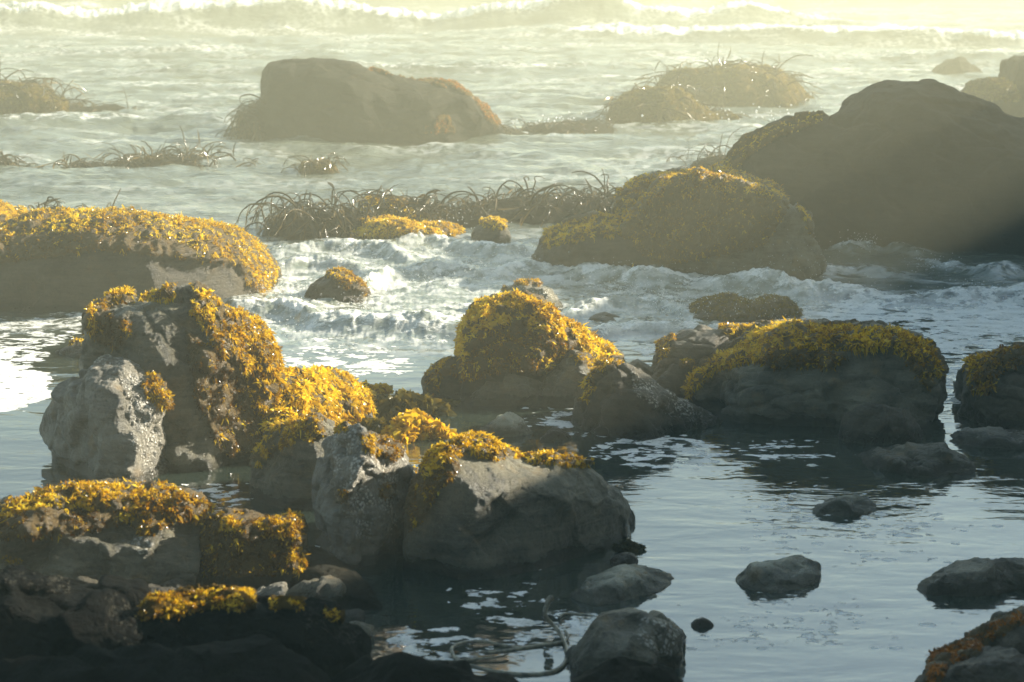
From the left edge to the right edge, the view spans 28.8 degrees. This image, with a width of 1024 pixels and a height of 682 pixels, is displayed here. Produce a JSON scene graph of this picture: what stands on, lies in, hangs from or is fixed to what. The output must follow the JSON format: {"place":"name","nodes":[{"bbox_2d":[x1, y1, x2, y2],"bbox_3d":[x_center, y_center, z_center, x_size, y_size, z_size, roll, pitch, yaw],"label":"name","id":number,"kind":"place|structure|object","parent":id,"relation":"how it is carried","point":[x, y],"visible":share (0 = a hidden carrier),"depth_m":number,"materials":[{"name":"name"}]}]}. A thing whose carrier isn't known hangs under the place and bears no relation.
{"place":"outdoors","nodes":[
{"label":"outdoors","id":0,"kind":"place"},
{"bbox_2d":[372,382,394,394],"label":"rock","id":1,"kind":"object","parent":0,"point":[385,388],"visible":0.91,"depth_m":18.24,"materials":[{"name":"stone"}]},
{"bbox_2d":[441,398,460,406],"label":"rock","id":2,"kind":"object","parent":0,"point":[452,402],"visible":0.18,"depth_m":17.80,"materials":[{"name":"stone"}]},
{"bbox_2d":[0,0,1023,681],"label":"sea","id":3,"kind":"structure","parent":0,"point":[718,508],"depth_m":23.97,"materials":[{"name":"liquid"}]},
{"bbox_2d":[0,199,29,223],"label":"weedy boulder","id":4,"kind":"object","parent":3,"relation":"in","point":[7,210],"visible":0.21,"depth_m":27.87,"materials":[{"name":"yellow plant"}]},
{"bbox_2d":[0,555,31,570],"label":"stone","id":5,"kind":"object","parent":3,"relation":"in","point":[10,560],"visible":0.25,"depth_m":12.55,"materials":[{"name":"grey stone"}]},
{"bbox_2d":[0,151,42,166],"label":"kelp bed","id":6,"kind":"object","parent":3,"relation":"in","point":[5,160],"visible":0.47,"depth_m":36.23,"materials":[{"name":"brown plant"}]},
{"bbox_2d":[55,337,83,356],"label":"awash rock","id":7,"kind":"object","parent":3,"relation":"in","point":[73,348],"visible":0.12,"depth_m":20.06,"materials":[{"name":"grey stone"}]},
{"bbox_2d":[0,63,140,114],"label":"kelp bed","id":8,"kind":"object","parent":3,"relation":"in","point":[26,96],"visible":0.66,"depth_m":46.31,"materials":[{"name":"brown plant"}]},
{"bbox_2d":[27,188,121,210],"bbox_3d":[-6.844,-1.794,29.944,2.094,0.985,1.500,-3,12,-17],"label":"kelp bed","id":9,"kind":"object","parent":3,"relation":"in","point":[47,201],"visible":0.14,"depth_m":29.78,"materials":[{"name":"brown plant"}]},
{"bbox_2d":[0,564,151,660],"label":"dark ridge rock","id":10,"kind":"object","parent":3,"relation":"in","point":[41,614],"visible":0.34,"depth_m":10.46,"materials":[{"name":"grey stone"}]},
{"bbox_2d":[76,576,99,582],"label":"stone","id":11,"kind":"object","parent":3,"relation":"in","point":[91,579],"visible":0.03,"depth_m":12.42,"materials":[{"name":"grey stone"}]},
{"bbox_2d":[39,354,174,481],"bbox_3d":[-3.133,0.726,15.848,1.007,1.364,1.759,-8,14,-37],"label":"pale rock","id":12,"kind":"object","parent":3,"relation":"in","point":[103,416],"visible":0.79,"depth_m":15.19,"materials":[{"name":"grey stone"}]},
{"bbox_2d":[0,477,216,585],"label":"weedy boulder","id":13,"kind":"object","parent":3,"relation":"in","point":[147,532],"visible":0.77,"depth_m":12.64,"materials":[{"name":"grey stone"}]},
{"bbox_2d":[0,204,281,312],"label":"boulder","id":14,"kind":"object","parent":3,"relation":"in","point":[69,259],"visible":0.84,"depth_m":22.41,"materials":[{"name":"plant"}]},
{"bbox_2d":[33,125,265,169],"bbox_3d":[-6.669,-3.265,36.806,4.642,1.286,3.561,-5,12,-25],"label":"kelp bed","id":15,"kind":"object","parent":3,"relation":"in","point":[158,158],"visible":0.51,"depth_m":36.50,"materials":[{"name":"brown plant"}]},
{"bbox_2d":[148,583,175,592],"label":"stone","id":16,"kind":"object","parent":3,"relation":"in","point":[154,588],"visible":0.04,"depth_m":12.17,"materials":[{"name":"grey stone"}]},
{"bbox_2d":[0,634,330,681],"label":"foreground rock","id":17,"kind":"object","parent":3,"relation":"in","point":[257,658],"visible":0.9,"depth_m":9.98,"materials":[{"name":"grey stone"}]},
{"bbox_2d":[159,577,185,588],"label":"stone","id":18,"kind":"object","parent":3,"relation":"in","point":[177,582],"visible":0.09,"depth_m":12.41,"materials":[{"name":"grey stone"}]},
{"bbox_2d":[79,280,288,471],"bbox_3d":[-2.663,0.382,16.262,1.782,1.880,1.810,0,11,0],"label":"tall weedy rock","id":19,"kind":"object","parent":3,"relation":"in","point":[210,356],"visible":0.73,"depth_m":15.62,"materials":[{"name":"grey stone"}]},
{"bbox_2d":[134,583,371,679],"bbox_3d":[-1.468,1.832,10.904,1.383,1.100,1.090,0,11,0],"label":"boulder","id":20,"kind":"object","parent":3,"relation":"in","point":[323,636],"visible":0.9,"depth_m":10.55,"materials":[{"name":"grey stone"}]},
{"bbox_2d":[199,507,310,589],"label":"cube rock","id":21,"kind":"object","parent":3,"relation":"in","point":[251,548],"visible":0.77,"depth_m":12.60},
{"bbox_2d":[256,582,288,595],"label":"stone","id":22,"kind":"object","parent":3,"relation":"in","point":[278,588],"visible":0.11,"depth_m":12.31,"materials":[{"name":"grey stone"}]},
{"bbox_2d":[249,411,335,509],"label":"weedy rock","id":23,"kind":"object","parent":3,"relation":"in","point":[287,452],"visible":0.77,"depth_m":14.53,"materials":[{"name":"grey stone"}]},
{"bbox_2d":[286,575,345,604],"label":"stone","id":24,"kind":"object","parent":3,"relation":"in","point":[329,588],"visible":0.21,"depth_m":12.31,"materials":[{"name":"grey stone"}]},
{"bbox_2d":[281,152,351,176],"bbox_3d":[-3.613,-3.029,36.028,1.675,0.952,1.530,0,11,0],"label":"kelp bed","id":25,"kind":"object","parent":3,"relation":"in","point":[319,166],"visible":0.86,"depth_m":35.65,"materials":[{"name":"brown plant"}]},
{"bbox_2d":[259,364,377,440],"bbox_3d":[-1.644,0.663,16.824,0.780,1.111,2.290,4,12,21],"label":"weedy ledge","id":26,"kind":"object","parent":3,"relation":"in","point":[336,395],"visible":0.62,"depth_m":16.46,"materials":[{"name":"yellow plant"}]},
{"bbox_2d":[235,182,419,241],"bbox_3d":[-2.722,-1.648,28.397,2.806,1.237,2.933,0,11,0],"label":"kelp bed","id":27,"kind":"object","parent":3,"relation":"in","point":[298,222],"visible":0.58,"depth_m":27.97,"materials":[{"name":"brown plant"}]},
{"bbox_2d":[291,545,382,610],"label":"slab rock","id":28,"kind":"object","parent":3,"relation":"in","point":[360,594],"visible":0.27,"depth_m":12.54,"materials":[{"name":"grey stone"}]},
{"bbox_2d":[304,266,370,302],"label":"surf rock","id":29,"kind":"object","parent":3,"relation":"in","point":[338,281],"visible":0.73,"depth_m":22.89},
{"bbox_2d":[343,609,364,622],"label":"stone","id":30,"kind":"object","parent":3,"relation":"in","point":[354,615],"visible":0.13,"depth_m":12.09,"materials":[{"name":"grey stone"}]},
{"bbox_2d":[349,621,373,641],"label":"stone","id":31,"kind":"object","parent":3,"relation":"in","point":[368,629],"visible":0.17,"depth_m":11.72,"materials":[{"name":"grey stone"}]},
{"bbox_2d":[311,419,415,569],"bbox_3d":[-1.021,1.168,13.582,0.813,1.371,1.252,0,11,0],"label":"pillar rock","id":32,"kind":"object","parent":3,"relation":"in","point":[362,476],"visible":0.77,"depth_m":13.18,"materials":[{"name":"grey stone"}]},
{"bbox_2d":[363,380,377,395],"bbox_3d":[-1.375,0.445,18.206,0.343,0.167,0.302,-7,13,-31],"label":"seaweed tuft","id":33,"kind":"object","parent":3,"relation":"on","point":[371,386],"visible":0.07,"depth_m":18.20,"materials":[{"name":"plant"}]},
{"bbox_2d":[357,416,389,433],"bbox_3d":[-1.160,0.722,16.811,0.438,0.181,0.436,0,11,0],"label":"seaweed clump","id":34,"kind":"object","parent":3,"relation":"in","point":[376,424],"visible":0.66,"depth_m":16.73,"materials":[{"name":"plant"}]},
{"bbox_2d":[215,57,533,145],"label":"boulder","id":35,"kind":"object","parent":3,"relation":"in","point":[334,100],"visible":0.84,"depth_m":41.04,"materials":[{"name":"grey stone"}]},
{"bbox_2d":[337,188,462,222],"bbox_3d":[-1.641,-1.794,29.748,2.105,0.992,2.524,0,11,0],"label":"kelp bed","id":36,"kind":"object","parent":3,"relation":"in","point":[421,211],"visible":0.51,"depth_m":29.38,"materials":[{"name":"plant"}]},
{"bbox_2d":[351,214,465,239],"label":"reef rock","id":37,"kind":"object","parent":3,"relation":"in","point":[385,227],"visible":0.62,"depth_m":27.62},
{"bbox_2d":[374,387,456,421],"bbox_3d":[-0.889,0.570,17.468,0.826,0.309,0.725,0,11,0],"label":"seaweed clump","id":38,"kind":"object","parent":3,"relation":"on","point":[388,407],"visible":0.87,"depth_m":17.38,"materials":[{"name":"plant"}]},
{"bbox_2d":[330,651,518,681],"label":"foreground rock","id":39,"kind":"object","parent":3,"relation":"in","point":[401,666],"visible":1,"depth_m":9.87,"materials":[{"name":"grey stone"}]},
{"bbox_2d":[421,356,462,398],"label":"weedy stone","id":40,"kind":"object","parent":3,"relation":"in","point":[440,377],"visible":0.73,"depth_m":18.11,"materials":[{"name":"grey stone"}]},
{"bbox_2d":[471,214,510,243],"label":"surf rock","id":41,"kind":"object","parent":3,"relation":"in","point":[492,228],"visible":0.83,"depth_m":27.21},
{"bbox_2d":[386,595,596,675],"bbox_3d":[0.087,1.699,11.567,1.458,0.233,0.787,-7,13,-33],"label":"kelp hose","id":42,"kind":"object","parent":3,"relation":"on","point":[548,601],"visible":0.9,"depth_m":11.60,"materials":[{"name":"brown plant"}]},
{"bbox_2d":[478,412,532,437],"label":"white stone","id":43,"kind":"object","parent":3,"relation":"in","point":[509,424],"visible":0.3,"depth_m":16.67,"materials":[{"name":"grey stone"}]},
{"bbox_2d":[402,429,635,579],"bbox_3d":[0.065,1.192,13.616,1.655,1.310,1.630,0,11,0],"label":"front boulder","id":44,"kind":"object","parent":3,"relation":"in","point":[481,505],"visible":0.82,"depth_m":13.05,"materials":[{"name":"grey stone"}]},
{"bbox_2d":[380,407,458,444],"bbox_3d":[-0.775,0.704,16.694,0.694,0.295,0.690,0,11,0],"label":"seaweed clump","id":45,"kind":"object","parent":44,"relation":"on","point":[407,426],"visible":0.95,"depth_m":16.55,"materials":[{"name":"yellow plant"}]},
{"bbox_2d":[414,169,633,226],"bbox_3d":[0.390,-2.086,30.503,4.630,1.231,3.515,0,11,0],"label":"kelp bed","id":46,"kind":"object","parent":3,"relation":"in","point":[529,208],"visible":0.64,"depth_m":29.69,"materials":[{"name":"brown plant"}]},
{"bbox_2d":[501,277,562,310],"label":"surf rock","id":47,"kind":"object","parent":3,"relation":"in","point":[534,286],"visible":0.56,"depth_m":22.38,"materials":[{"name":"grey stone"}]},
{"bbox_2d":[451,288,628,400],"bbox_3d":[0.266,0.162,18.556,1.730,1.426,1.723,0,11,0],"label":"domed rock","id":48,"kind":"object","parent":3,"relation":"in","point":[525,333],"visible":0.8,"depth_m":17.95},
{"bbox_2d":[540,427,570,441],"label":"stone","id":49,"kind":"object","parent":3,"relation":"in","point":[555,434],"visible":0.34,"depth_m":16.52,"materials":[{"name":"grey stone"}]},
{"bbox_2d":[539,349,594,407],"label":"wedge stone","id":50,"kind":"object","parent":3,"relation":"in","point":[560,383],"visible":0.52,"depth_m":17.76,"materials":[{"name":"grey stone"}]},
{"bbox_2d":[507,108,631,134],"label":"kelp bed","id":51,"kind":"object","parent":3,"relation":"in","point":[580,126],"visible":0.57,"depth_m":43.17,"materials":[{"name":"brown plant"}]},
{"bbox_2d":[531,210,650,266],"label":"shoulder rock","id":52,"kind":"object","parent":3,"relation":"in","point":[580,238],"visible":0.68,"depth_m":24.78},
{"bbox_2d":[589,312,619,321],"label":"surf rock","id":53,"kind":"object","parent":3,"relation":"in","point":[603,316],"visible":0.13,"depth_m":21.80,"materials":[{"name":"grey stone"}]},
{"bbox_2d":[569,564,674,605],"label":"pool slab","id":54,"kind":"structure","parent":3,"relation":"in","point":[618,583],"depth_m":12.57,"materials":[{"name":"stone"}]},
{"bbox_2d":[610,552,637,566],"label":"stone","id":55,"kind":"object","parent":3,"relation":"in","point":[627,558],"visible":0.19,"depth_m":13.17,"materials":[{"name":"grey stone"}]},
{"bbox_2d":[564,608,686,678],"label":"round stone","id":56,"kind":"object","parent":3,"relation":"in","point":[653,637],"visible":0.82,"depth_m":11.20,"materials":[{"name":"grey stone"}]},
{"bbox_2d":[571,656,682,681],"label":"foreground rock","id":57,"kind":"object","parent":3,"relation":"in","point":[621,669],"visible":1,"depth_m":9.83,"materials":[{"name":"grey stone"}]},
{"bbox_2d":[610,538,646,552],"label":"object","id":58,"kind":"object","parent":3,"relation":"on","point":[627,545],"visible":0.98,"depth_m":13.49,"materials":[{"name":"grey stone"}]},
{"bbox_2d":[251,35,1019,335],"bbox_3d":[-1.073,-4.950,42.011,18.656,1.522,43.873,0,11,0],"label":"spray","id":59,"kind":"object","parent":3,"relation":"on","point":[613,257],"visible":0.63,"depth_m":23.50,"materials":[{"name":"white liquid"}]},
{"bbox_2d":[629,359,653,375],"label":"stone","id":60,"kind":"object","parent":3,"relation":"in","point":[643,367],"visible":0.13,"depth_m":18.67,"materials":[{"name":"grey stone"}]},
{"bbox_2d":[571,355,722,440],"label":"pointed rock","id":61,"kind":"object","parent":3,"relation":"in","point":[617,396],"visible":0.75,"depth_m":16.77,"materials":[{"name":"grey stone"}]},
{"bbox_2d":[592,68,750,123],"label":"kelp bed","id":62,"kind":"object","parent":3,"relation":"in","point":[658,104],"visible":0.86,"depth_m":45.20,"materials":[{"name":"brown plant"}]},
{"bbox_2d":[655,356,697,397],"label":"stone","id":63,"kind":"object","parent":3,"relation":"in","point":[672,378],"visible":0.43,"depth_m":17.98,"materials":[{"name":"grey stone"}]},
{"bbox_2d":[691,617,713,627],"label":"pool stone","id":64,"kind":"object","parent":3,"relation":"in","point":[702,622],"visible":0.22,"depth_m":11.98,"materials":[{"name":"grey stone"}]},
{"bbox_2d":[651,319,764,379],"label":"layered rock","id":65,"kind":"object","parent":3,"relation":"in","point":[697,343],"visible":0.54,"depth_m":18.22,"materials":[{"name":"grey stone"}]},
{"bbox_2d":[662,126,756,169],"bbox_3d":[3.721,-3.278,36.487,2.284,1.262,2.181,0,11,0],"label":"kelp bed","id":66,"kind":"object","parent":3,"relation":"in","point":[706,161],"visible":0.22,"depth_m":36.23,"materials":[{"name":"brown plant"}]},
{"bbox_2d":[611,162,827,278],"bbox_3d":[2.582,-1.412,25.487,2.740,1.842,2.589,0,11,0],"label":"block rock","id":67,"kind":"object","parent":3,"relation":"in","point":[721,219],"visible":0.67,"depth_m":24.48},
{"bbox_2d":[632,45,836,107],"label":"kelp bed","id":68,"kind":"object","parent":3,"relation":"in","point":[741,83],"visible":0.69,"depth_m":50.15,"materials":[{"name":"brown plant"}]},
{"bbox_2d":[688,291,803,322],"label":"surf rock","id":69,"kind":"object","parent":3,"relation":"in","point":[723,309],"visible":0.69,"depth_m":21.73,"materials":[{"name":"stone"}]},
{"bbox_2d":[735,555,820,592],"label":"pool stone","id":70,"kind":"object","parent":3,"relation":"in","point":[788,573],"visible":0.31,"depth_m":12.76,"materials":[{"name":"grey stone"}]},
{"bbox_2d":[680,316,948,432],"bbox_3d":[2.618,0.366,17.815,2.586,1.311,1.896,4,12,18],"label":"flat boulder","id":71,"kind":"object","parent":3,"relation":"in","point":[822,372],"visible":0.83,"depth_m":17.03,"materials":[{"name":"grey stone"}]},
{"bbox_2d":[812,494,876,516],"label":"pool stone","id":72,"kind":"object","parent":3,"relation":"in","point":[851,505],"visible":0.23,"depth_m":14.40,"materials":[{"name":"grey stone"}]},
{"bbox_2d":[720,79,1023,254],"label":"cliff rock","id":73,"kind":"object","parent":3,"relation":"in","point":[933,164],"visible":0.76,"depth_m":26.84,"materials":[{"name":"grey stone"}]},
{"bbox_2d":[838,402,923,444],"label":"footing rock","id":74,"kind":"object","parent":3,"relation":"in","point":[869,423],"visible":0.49,"depth_m":16.43,"materials":[{"name":"grey stone"}]},
{"bbox_2d":[857,442,975,477],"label":"pool slab","id":75,"kind":"structure","parent":3,"relation":"in","point":[935,460],"depth_m":15.54,"materials":[{"name":"grey stone"}]},
{"bbox_2d":[932,56,982,74],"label":"rock","id":76,"kind":"object","parent":3,"relation":"in","point":[959,65],"visible":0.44,"depth_m":62.09,"materials":[{"name":"grey stone"}]},
{"bbox_2d":[914,637,1023,681],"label":"corner rock","id":77,"kind":"object","parent":3,"relation":"in","point":[970,659],"visible":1,"depth_m":10.42,"materials":[{"name":"grey stone"}]},
{"bbox_2d":[916,557,1023,596],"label":"pool stone","id":78,"kind":"object","parent":3,"relation":"in","point":[976,576],"visible":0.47,"depth_m":12.64,"materials":[{"name":"grey stone"}]},
{"bbox_2d":[949,426,1023,449],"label":"pool slab","id":79,"kind":"structure","parent":3,"relation":"in","point":[991,437],"depth_m":16.34,"materials":[{"name":"grey stone"}]},
{"bbox_2d":[953,341,1023,429],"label":"tilted rock","id":80,"kind":"object","parent":3,"relation":"in","point":[988,387],"visible":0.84,"depth_m":16.97,"materials":[{"name":"grey stone"}]},
{"bbox_2d":[960,605,1023,654],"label":"corner rock","id":81,"kind":"object","parent":3,"relation":"in","point":[1003,629],"visible":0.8,"depth_m":10.98,"materials":[{"name":"grey stone"}]},
{"bbox_2d":[960,76,1023,117],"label":"rock","id":82,"kind":"object","parent":3,"relation":"in","point":[1003,94],"visible":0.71,"depth_m":45.86,"materials":[{"name":"grey stone"}]},
{"bbox_2d":[998,55,1023,116],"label":"sea stack","id":83,"kind":"object","parent":3,"relation":"in","point":[1011,68],"visible":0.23,"depth_m":46.51,"materials":[{"name":"grey stone"}]}
]}

